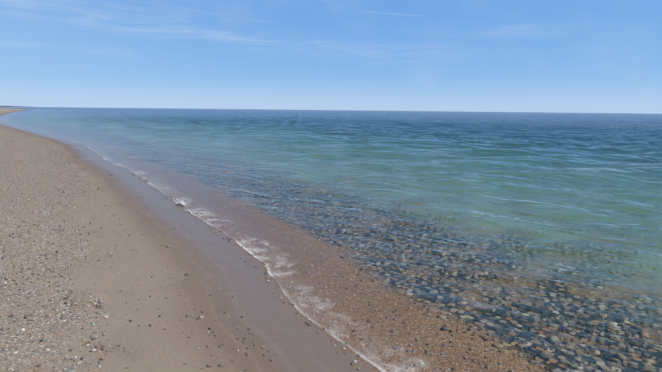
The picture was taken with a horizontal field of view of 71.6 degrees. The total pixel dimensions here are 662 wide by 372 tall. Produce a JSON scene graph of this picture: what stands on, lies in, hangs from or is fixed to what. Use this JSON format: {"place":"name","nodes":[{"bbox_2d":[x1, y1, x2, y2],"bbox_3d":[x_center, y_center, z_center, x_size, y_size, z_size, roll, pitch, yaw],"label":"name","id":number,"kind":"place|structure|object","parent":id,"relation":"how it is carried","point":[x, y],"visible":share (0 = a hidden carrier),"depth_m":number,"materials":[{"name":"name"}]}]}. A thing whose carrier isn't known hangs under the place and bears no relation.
{"place":"outdoors","nodes":[
{"label":"outdoors","id":0,"kind":"place"},
{"bbox_2d":[0,108,380,371],"bbox_3d":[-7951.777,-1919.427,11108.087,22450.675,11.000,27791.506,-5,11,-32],"label":"beach ground","id":1,"kind":"structure","parent":0,"point":[285,336],"depth_m":4.26,"materials":[{"name":"beige sand"}]},
{"bbox_2d":[0,132,107,371],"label":"shingle stones","id":2,"kind":"object","parent":1,"relation":"on","point":[63,344],"visible":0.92,"depth_m":4.11,"materials":[{"name":"grey gravel"}]},
{"bbox_2d":[1,140,203,371],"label":"beach stones","id":3,"kind":"object","parent":1,"relation":"on","point":[72,370],"visible":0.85,"depth_m":3.66,"materials":[{"name":"grey stone"}]},
{"bbox_2d":[68,167,223,368],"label":"pebbles","id":4,"kind":"object","parent":1,"relation":"on","point":[149,309],"visible":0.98,"depth_m":3.34,"materials":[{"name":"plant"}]},
{"bbox_2d":[45,143,278,371],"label":"beach pebbles","id":5,"kind":"object","parent":1,"relation":"on","point":[198,348],"visible":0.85,"depth_m":3.51,"materials":[{"name":"grey stone"}]},
{"bbox_2d":[132,174,389,370],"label":"foam","id":6,"kind":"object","parent":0,"point":[309,324],"depth_m":4.49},
{"bbox_2d":[0,107,661,371],"bbox_3d":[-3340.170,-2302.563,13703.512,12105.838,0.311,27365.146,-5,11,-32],"label":"sea water","id":7,"kind":"structure","parent":0,"point":[434,241],"depth_m":7.65,"materials":[{"name":"teal liquid"}]},
{"bbox_2d":[0,0,661,113],"label":"sky","id":8,"kind":"structure","parent":0,"point":[559,56],"materials":[{"name":"blue"}]}
]}

